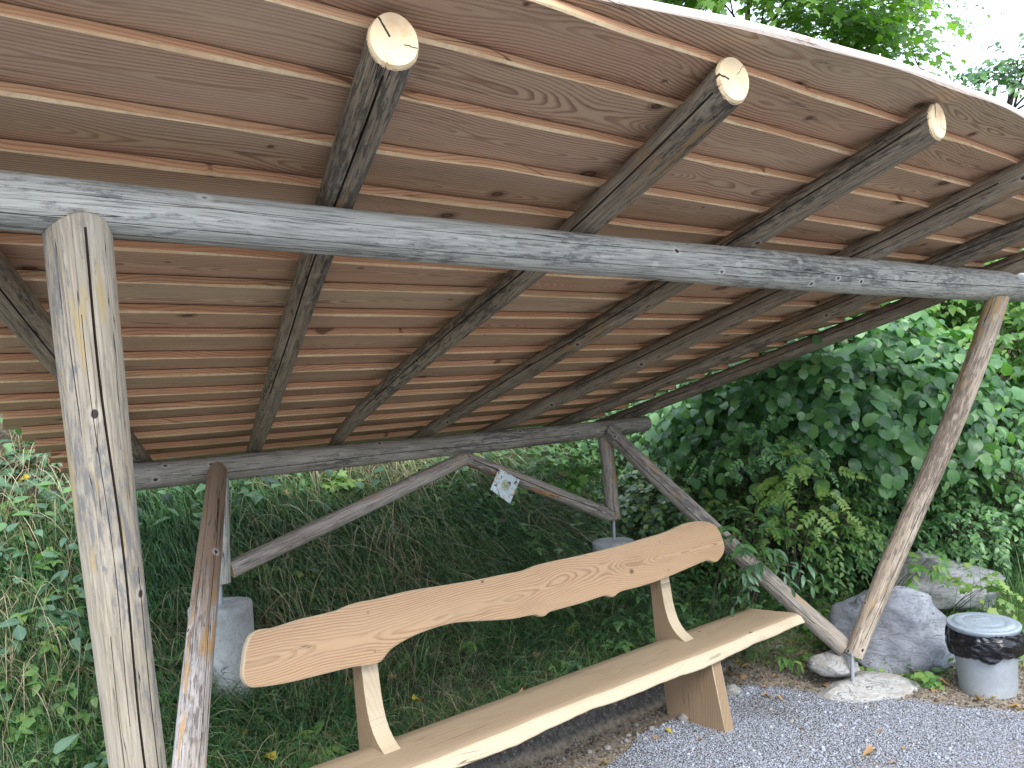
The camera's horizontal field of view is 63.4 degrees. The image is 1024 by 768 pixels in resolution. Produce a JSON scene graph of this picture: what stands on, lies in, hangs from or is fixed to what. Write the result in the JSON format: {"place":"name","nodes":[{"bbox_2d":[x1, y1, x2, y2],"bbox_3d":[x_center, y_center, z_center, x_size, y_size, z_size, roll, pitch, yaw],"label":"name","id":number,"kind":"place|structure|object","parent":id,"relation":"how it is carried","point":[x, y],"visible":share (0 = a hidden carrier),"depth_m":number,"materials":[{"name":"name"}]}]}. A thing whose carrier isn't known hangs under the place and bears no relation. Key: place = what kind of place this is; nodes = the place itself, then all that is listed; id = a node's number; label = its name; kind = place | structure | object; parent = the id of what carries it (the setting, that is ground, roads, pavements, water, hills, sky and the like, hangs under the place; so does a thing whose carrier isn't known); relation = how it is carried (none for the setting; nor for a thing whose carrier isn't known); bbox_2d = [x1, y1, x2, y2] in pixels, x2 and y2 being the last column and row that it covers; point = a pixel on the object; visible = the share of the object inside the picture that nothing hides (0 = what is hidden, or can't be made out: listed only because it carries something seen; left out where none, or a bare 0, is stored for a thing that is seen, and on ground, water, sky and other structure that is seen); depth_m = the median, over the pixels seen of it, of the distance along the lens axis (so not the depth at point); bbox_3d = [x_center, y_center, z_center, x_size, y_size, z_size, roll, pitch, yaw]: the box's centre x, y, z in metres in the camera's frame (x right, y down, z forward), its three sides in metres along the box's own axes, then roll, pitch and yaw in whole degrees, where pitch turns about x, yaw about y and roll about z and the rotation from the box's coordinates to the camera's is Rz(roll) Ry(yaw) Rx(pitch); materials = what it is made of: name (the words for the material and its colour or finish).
{"place":"outdoors","nodes":[
{"label":"outdoors","id":0,"kind":"place"},
{"bbox_2d":[0,636,250,767],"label":"grass","id":1,"kind":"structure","parent":0,"point":[169,724],"depth_m":3.75,"materials":[{"name":"green plant"}]},
{"bbox_2d":[0,272,1023,767],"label":"ground","id":2,"kind":"structure","parent":0,"point":[618,714],"depth_m":4.86,"materials":[{"name":"soil"}]},
{"bbox_2d":[18,474,29,480],"bbox_3d":[-2.932,0.569,4.964,0.081,0.040,0.046,-8,38,-6],"label":"fallen leaf","id":3,"kind":"object","parent":2,"relation":"on","point":[25,476],"visible":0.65,"depth_m":4.97,"materials":[{"name":"yellow plant"}]},
{"bbox_2d":[0,429,75,526],"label":"bramble bush","id":4,"kind":"object","parent":2,"relation":"on","point":[15,473],"visible":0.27,"depth_m":4.99,"materials":[{"name":"green plant"}]},
{"bbox_2d":[0,466,75,560],"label":"bramble bush","id":5,"kind":"object","parent":2,"relation":"on","point":[25,532],"visible":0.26,"depth_m":4.72,"materials":[{"name":"green plant"}]},
{"bbox_2d":[1,667,83,752],"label":"leafy weed","id":6,"kind":"object","parent":2,"relation":"on","point":[26,722],"visible":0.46,"depth_m":3.62,"materials":[{"name":"green plant"}]},
{"bbox_2d":[13,551,88,662],"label":"bramble bush","id":7,"kind":"object","parent":2,"relation":"on","point":[60,618],"visible":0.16,"depth_m":4.15,"materials":[{"name":"green plant"}]},
{"bbox_2d":[0,514,107,767],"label":"broad leaves","id":8,"kind":"object","parent":2,"relation":"on","point":[19,632],"visible":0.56,"depth_m":4.06,"materials":[{"name":"green plant"}]},
{"bbox_2d":[0,547,167,767],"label":"cover","id":9,"kind":"object","parent":2,"relation":"on","point":[72,692],"visible":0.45,"depth_m":3.80,"materials":[{"name":"green plant"}]},
{"bbox_2d":[0,526,250,767],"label":"ivy","id":10,"kind":"object","parent":2,"relation":"on","point":[94,681],"visible":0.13,"depth_m":4.19,"materials":[{"name":"green plant"}]},
{"bbox_2d":[154,608,183,681],"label":"leafy weed","id":11,"kind":"object","parent":2,"relation":"on","point":[169,661],"visible":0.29,"depth_m":4.14,"materials":[{"name":"green plant"}]},
{"bbox_2d":[188,596,258,713],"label":"concrete pier","id":12,"kind":"structure","parent":2,"relation":"on","point":[234,615],"depth_m":4.18,"materials":[{"name":"grey concrete"}]},
{"bbox_2d":[231,528,285,581],"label":"leafy weed","id":13,"kind":"object","parent":2,"relation":"on","point":[261,567],"visible":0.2,"depth_m":4.94,"materials":[{"name":"green plant"}]},
{"bbox_2d":[247,682,308,750],"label":"leafy weed","id":14,"kind":"object","parent":2,"relation":"on","point":[303,704],"visible":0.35,"depth_m":4.03,"materials":[{"name":"green plant"}]},
{"bbox_2d":[276,551,320,601],"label":"leafy weed","id":15,"kind":"object","parent":2,"relation":"on","point":[312,570],"visible":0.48,"depth_m":4.96,"materials":[{"name":"green plant"}]},
{"bbox_2d":[282,707,348,767],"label":"leafy weed","id":16,"kind":"object","parent":2,"relation":"on","point":[320,723],"visible":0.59,"depth_m":3.84,"materials":[{"name":"green plant"}]},
{"bbox_2d":[296,470,363,519],"bbox_3d":[-1.481,0.748,5.920,0.650,0.513,0.834,-3,-1,-40],"label":"leafy weed","id":17,"kind":"object","parent":2,"relation":"on","point":[350,483],"visible":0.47,"depth_m":5.79,"materials":[{"name":"green plant"}]},
{"bbox_2d":[0,404,704,603],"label":"slope grass","id":18,"kind":"structure","parent":2,"relation":"on","point":[284,511],"depth_m":5.44,"materials":[{"name":"green plant"}]},
{"bbox_2d":[0,403,750,566],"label":"slope leaves","id":19,"kind":"object","parent":2,"relation":"on","point":[258,496],"visible":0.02,"depth_m":5.11,"materials":[{"name":"green plant"}]},
{"bbox_2d":[361,522,403,579],"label":"leafy weed","id":20,"kind":"object","parent":2,"relation":"on","point":[387,570],"visible":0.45,"depth_m":5.30,"materials":[{"name":"green plant"}]},
{"bbox_2d":[0,416,810,767],"bbox_3d":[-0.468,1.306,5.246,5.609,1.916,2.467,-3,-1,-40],"label":"bank grass","id":21,"kind":"structure","parent":2,"relation":"on","point":[158,557],"depth_m":4.86,"materials":[{"name":"green plant"}]},
{"bbox_2d":[261,751,275,759],"bbox_3d":[-1.106,1.675,3.737,0.103,0.036,0.056,-5,-1,38],"label":"fallen leaf","id":22,"kind":"object","parent":21,"relation":"on","point":[273,753],"visible":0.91,"depth_m":3.73,"materials":[{"name":"yellow plant"}]},
{"bbox_2d":[412,694,421,700],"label":"fallen leaf","id":23,"kind":"object","parent":21,"relation":"on","point":[414,697],"visible":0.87,"depth_m":4.26,"materials":[{"name":"yellow plant"}]},
{"bbox_2d":[436,623,481,660],"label":"leafy weed","id":24,"kind":"object","parent":2,"relation":"on","point":[471,645],"visible":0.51,"depth_m":4.89,"materials":[{"name":"green plant"}]},
{"bbox_2d":[510,451,618,505],"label":"leafy weed","id":25,"kind":"object","parent":2,"relation":"on","point":[575,486],"visible":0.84,"depth_m":6.17,"materials":[{"name":"green plant"}]},
{"bbox_2d":[565,642,590,671],"bbox_3d":[0.355,1.727,5.017,0.230,0.247,0.723,-4,-1,-17],"label":"leafy weed","id":26,"kind":"object","parent":2,"relation":"on","point":[578,665],"visible":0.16,"depth_m":4.82,"materials":[{"name":"green plant"}]},
{"bbox_2d":[566,612,615,647],"bbox_3d":[0.371,1.593,5.500,0.356,0.244,0.706,-3,-1,-32],"label":"leafy weed","id":27,"kind":"object","parent":2,"relation":"on","point":[580,628],"visible":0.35,"depth_m":5.29,"materials":[{"name":"green plant"}]},
{"bbox_2d":[300,405,913,691],"bbox_3d":[0.559,0.807,6.952,5.445,2.245,3.180,-3,-1,-40],"label":"wild strawberry","id":28,"kind":"object","parent":2,"relation":"on","point":[562,665],"visible":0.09,"depth_m":6.31,"materials":[{"name":"green plant"}]},
{"bbox_2d":[604,744,610,749],"bbox_3d":[0.509,1.940,4.421,0.039,0.027,0.050,-4,-1,1],"label":"pebble","id":29,"kind":"object","parent":2,"relation":"on","point":[607,747],"visible":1,"depth_m":4.41,"materials":[{"name":"stone"}]},
{"bbox_2d":[592,537,633,593],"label":"concrete pier","id":30,"kind":"structure","parent":2,"relation":"on","point":[608,542],"depth_m":6.11,"materials":[{"name":"grey concrete"}]},
{"bbox_2d":[568,411,759,493],"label":"dark shrub","id":31,"kind":"object","parent":2,"relation":"on","point":[632,439],"visible":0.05,"depth_m":7.53,"materials":[{"name":"green plant"}]},
{"bbox_2d":[591,459,754,548],"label":"understorey shrub","id":32,"kind":"object","parent":2,"relation":"on","point":[702,492],"visible":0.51,"depth_m":6.60,"materials":[{"name":"green plant"}]},
{"bbox_2d":[427,392,1002,652],"bbox_3d":[1.451,0.310,8.534,6.084,3.244,4.730,-3,-1,-40],"label":"bramble cover","id":33,"kind":"object","parent":2,"relation":"on","point":[629,621],"visible":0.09,"depth_m":6.28,"materials":[{"name":"green plant"}]},
{"bbox_2d":[603,344,844,492],"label":"broadleaf shrub","id":34,"kind":"object","parent":2,"relation":"on","point":[671,410],"visible":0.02,"depth_m":7.56,"materials":[{"name":"green plant"}]},
{"bbox_2d":[622,460,829,562],"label":"understorey shrub","id":35,"kind":"object","parent":2,"relation":"on","point":[807,494],"visible":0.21,"depth_m":6.67,"materials":[{"name":"green plant"}]},
{"bbox_2d":[461,633,1023,767],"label":"soil crumbs","id":36,"kind":"object","parent":2,"relation":"on","point":[629,734],"visible":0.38,"depth_m":4.79,"materials":[{"name":"brown soil"}]},
{"bbox_2d":[738,673,747,679],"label":"fallen leaf","id":37,"kind":"object","parent":2,"relation":"on","point":[743,676],"visible":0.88,"depth_m":5.33,"materials":[{"name":"brown plant"}]},
{"bbox_2d":[694,504,798,621],"label":"lilac shoot","id":38,"kind":"object","parent":2,"relation":"on","point":[762,530],"visible":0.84,"depth_m":5.32,"materials":[{"name":"green plant"}]},
{"bbox_2d":[684,414,838,595],"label":"ash sapling","id":39,"kind":"object","parent":2,"relation":"on","point":[750,435],"visible":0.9,"depth_m":5.74,"materials":[{"name":"green plant"}]},
{"bbox_2d":[718,549,823,657],"label":"lilac shoot","id":40,"kind":"object","parent":2,"relation":"on","point":[756,569],"visible":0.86,"depth_m":5.17,"materials":[{"name":"green plant"}]},
{"bbox_2d":[706,454,872,538],"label":"dark shrub","id":41,"kind":"object","parent":2,"relation":"on","point":[748,481],"visible":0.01,"depth_m":8.00,"materials":[{"name":"green plant"}]},
{"bbox_2d":[770,646,813,675],"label":"leafy weed","id":42,"kind":"object","parent":2,"relation":"on","point":[789,662],"visible":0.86,"depth_m":5.33,"materials":[{"name":"green plant"}]},
{"bbox_2d":[700,484,892,594],"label":"understorey shrub","id":43,"kind":"object","parent":2,"relation":"on","point":[846,529],"visible":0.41,"depth_m":6.37,"materials":[{"name":"green plant"}]},
{"bbox_2d":[797,624,812,635],"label":"leafy weed","id":44,"kind":"object","parent":2,"relation":"on","point":[801,628],"visible":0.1,"depth_m":6.12,"materials":[{"name":"green plant"}]},
{"bbox_2d":[752,436,870,593],"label":"ash sapling","id":45,"kind":"object","parent":2,"relation":"on","point":[779,493],"visible":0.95,"depth_m":5.58,"materials":[{"name":"green plant"}]},
{"bbox_2d":[651,0,983,63],"label":"maple tree","id":46,"kind":"object","parent":2,"relation":"on","point":[720,6],"visible":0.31,"depth_m":8.93,"materials":[{"name":"green plant"}]},
{"bbox_2d":[634,300,1023,552],"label":"broadleaf shrub","id":47,"kind":"object","parent":2,"relation":"on","point":[878,390],"visible":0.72,"depth_m":5.94,"materials":[{"name":"green plant"}]},
{"bbox_2d":[796,484,898,527],"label":"maple seedling","id":48,"kind":"object","parent":2,"relation":"on","point":[865,497],"visible":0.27,"depth_m":6.95,"materials":[{"name":"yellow plant"}]},
{"bbox_2d":[697,506,1023,684],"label":"verge grass","id":49,"kind":"structure","parent":2,"relation":"on","point":[799,642],"depth_m":6.02,"materials":[{"name":"green plant"}]},
{"bbox_2d":[754,444,967,523],"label":"understorey shrub","id":50,"kind":"object","parent":2,"relation":"on","point":[870,489],"visible":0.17,"depth_m":6.89,"materials":[{"name":"green plant"}]},
{"bbox_2d":[767,501,960,601],"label":"understorey shrub","id":51,"kind":"object","parent":2,"relation":"on","point":[851,566],"visible":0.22,"depth_m":6.82,"materials":[{"name":"green plant"}]},
{"bbox_2d":[751,0,983,80],"label":"maple tree","id":52,"kind":"object","parent":2,"relation":"on","point":[793,19],"visible":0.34,"depth_m":9.60,"materials":[{"name":"green plant"}]},
{"bbox_2d":[753,0,1007,55],"label":"locust tree","id":53,"kind":"object","parent":2,"relation":"on","point":[950,7],"visible":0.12,"depth_m":14.45,"materials":[{"name":"green plant"}]},
{"bbox_2d":[744,505,1023,676],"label":"verge leaves","id":54,"kind":"object","parent":2,"relation":"on","point":[825,611],"visible":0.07,"depth_m":5.86,"materials":[{"name":"green plant"}]},
{"bbox_2d":[827,586,955,674],"bbox_3d":[2.525,1.635,5.499,0.802,0.618,0.649,-5,-1,34],"label":"boulder","id":55,"kind":"object","parent":2,"relation":"on","point":[910,627],"visible":0.63,"depth_m":5.25,"materials":[{"name":"grey stone"}]},
{"bbox_2d":[766,443,1023,560],"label":"dark shrub","id":56,"kind":"object","parent":2,"relation":"on","point":[977,496],"visible":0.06,"depth_m":7.35,"materials":[{"name":"green plant"}]},
{"bbox_2d":[818,258,1023,409],"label":"broadleaf shrub","id":57,"kind":"object","parent":2,"relation":"on","point":[952,309],"visible":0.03,"depth_m":7.90,"materials":[{"name":"green plant"}]},
{"bbox_2d":[902,667,944,689],"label":"leafy weed","id":58,"kind":"object","parent":2,"relation":"on","point":[931,679],"visible":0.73,"depth_m":4.93,"materials":[{"name":"green plant"}]},
{"bbox_2d":[898,552,951,589],"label":"maple seedling","id":59,"kind":"object","parent":2,"relation":"on","point":[940,566],"visible":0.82,"depth_m":5.67,"materials":[{"name":"green plant"}]},
{"bbox_2d":[834,457,1023,623],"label":"tall grass","id":60,"kind":"structure","parent":2,"relation":"on","point":[1017,574],"depth_m":6.47,"materials":[{"name":"green plant"}]},
{"bbox_2d":[844,403,1023,512],"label":"understorey shrub","id":61,"kind":"object","parent":2,"relation":"on","point":[1016,477],"visible":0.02,"depth_m":7.30,"materials":[{"name":"green plant"}]},
{"bbox_2d":[849,373,1023,549],"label":"broadleaf shrub","id":62,"kind":"object","parent":2,"relation":"on","point":[1016,428],"visible":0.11,"depth_m":7.02,"materials":[{"name":"green plant"}]},
{"bbox_2d":[896,465,984,520],"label":"maple seedling","id":63,"kind":"object","parent":2,"relation":"on","point":[952,505],"visible":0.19,"depth_m":7.19,"materials":[{"name":"green plant"}]},
{"bbox_2d":[940,677,949,685],"bbox_3d":[2.589,1.786,4.948,0.084,0.050,0.048,0,1,23],"label":"fallen leaf","id":64,"kind":"object","parent":2,"relation":"on","point":[944,682],"visible":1,"depth_m":4.95,"materials":[{"name":"brown plant"}]},
{"bbox_2d":[871,473,1023,586],"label":"understorey shrub","id":65,"kind":"object","parent":2,"relation":"on","point":[952,520],"visible":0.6,"depth_m":6.79,"materials":[{"name":"green plant"}]},
{"bbox_2d":[894,551,1005,612],"bbox_3d":[3.330,1.591,6.473,1.005,0.514,0.708,-4,-1,12],"label":"boulder","id":66,"kind":"object","parent":2,"relation":"on","point":[942,595],"visible":0.41,"depth_m":6.22,"materials":[{"name":"grey stone"}]},
{"bbox_2d":[883,248,1023,432],"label":"broadleaf shrub","id":67,"kind":"object","parent":2,"relation":"on","point":[1016,315],"visible":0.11,"depth_m":7.61,"materials":[{"name":"green plant"}]},
{"bbox_2d":[975,694,984,699],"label":"fallen leaf","id":68,"kind":"object","parent":2,"relation":"on","point":[979,698],"visible":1,"depth_m":4.69,"materials":[{"name":"beige plant"}]},
{"bbox_2d":[945,563,1022,619],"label":"maple seedling","id":69,"kind":"object","parent":2,"relation":"on","point":[999,586],"visible":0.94,"depth_m":5.74,"materials":[{"name":"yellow plant"}]},
{"bbox_2d":[946,612,1023,699],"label":"waste bin","id":70,"kind":"object","parent":2,"relation":"on","point":[999,680],"visible":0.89,"depth_m":4.74,"materials":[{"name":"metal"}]},
{"bbox_2d":[945,624,1023,664],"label":"bin liner","id":71,"kind":"object","parent":70,"relation":"in","point":[995,650],"visible":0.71,"depth_m":4.69,"materials":[{"name":"black plastic"}]},
{"bbox_2d":[950,32,1023,347],"label":"linden tree","id":72,"kind":"object","parent":2,"relation":"on","point":[1011,82],"visible":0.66,"depth_m":8.72,"materials":[{"name":"green plant"}]},
{"bbox_2d":[1006,702,1019,707],"bbox_3d":[2.758,1.772,4.568,0.072,0.033,0.039,-5,-1,39],"label":"fallen leaf","id":73,"kind":"object","parent":2,"relation":"on","point":[1016,704],"visible":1,"depth_m":4.56,"materials":[{"name":"orange plant"}]},
{"bbox_2d":[605,683,1023,767],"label":"gravel path","id":74,"kind":"structure","parent":0,"point":[783,712],"depth_m":4.37,"materials":[{"name":"grey gravel"}]},
{"bbox_2d":[0,0,1023,767],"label":"shelter","id":75,"kind":"object","parent":74,"relation":"on","point":[248,238],"visible":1,"depth_m":2.72,"materials":[{"name":"brown wood"}]},
{"bbox_2d":[490,469,519,503],"bbox_3d":[-0.041,0.675,5.471,0.263,0.242,0.017,-3,-1,-40],"label":"printed card","id":76,"kind":"object","parent":75,"relation":"attached to","point":[504,485],"visible":1,"depth_m":5.47,"materials":[{"name":"white paper"}]},
{"bbox_2d":[240,521,804,767],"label":"bench","id":77,"kind":"object","parent":74,"relation":"on","point":[362,638],"visible":1,"depth_m":3.98,"materials":[{"name":"brown wood"}]},
{"bbox_2d":[677,713,687,721],"bbox_3d":[0.979,1.904,4.734,0.075,0.057,0.090,-4,-1,-7],"label":"pebble","id":78,"kind":"object","parent":74,"relation":"on","point":[682,717],"visible":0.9,"depth_m":4.70,"materials":[{"name":"stone"}]},
{"bbox_2d":[725,684,741,695],"bbox_3d":[1.351,1.879,5.088,0.110,0.076,0.111,-4,-1,28],"label":"pebble","id":79,"kind":"object","parent":74,"relation":"on","point":[733,689],"visible":0.77,"depth_m":5.05,"materials":[{"name":"stone"}]},
{"bbox_2d":[817,671,919,702],"bbox_3d":[2.128,1.847,5.008,0.660,0.159,0.428,-4,-1,-5],"label":"footing stone","id":80,"kind":"object","parent":74,"relation":"on","point":[868,686],"visible":0.7,"depth_m":4.92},
{"bbox_2d":[807,650,859,676],"bbox_3d":[1.995,1.730,5.125,0.299,0.141,0.281,-3,-1,-31],"label":"rock","id":81,"kind":"object","parent":80,"relation":"on","point":[830,663],"visible":0.86,"depth_m":5.05,"materials":[{"name":"stone"}]},
{"bbox_2d":[862,744,876,756],"bbox_3d":[1.778,1.830,4.128,0.084,0.050,0.048,0,-2,-14],"label":"fallen leaf","id":82,"kind":"object","parent":74,"relation":"on","point":[869,749],"visible":1,"depth_m":4.14,"materials":[{"name":"plant"}]},
{"bbox_2d":[652,0,1023,111],"label":"sky","id":83,"kind":"structure","parent":0,"point":[996,29],"materials":[{"name":"white"}]}
]}

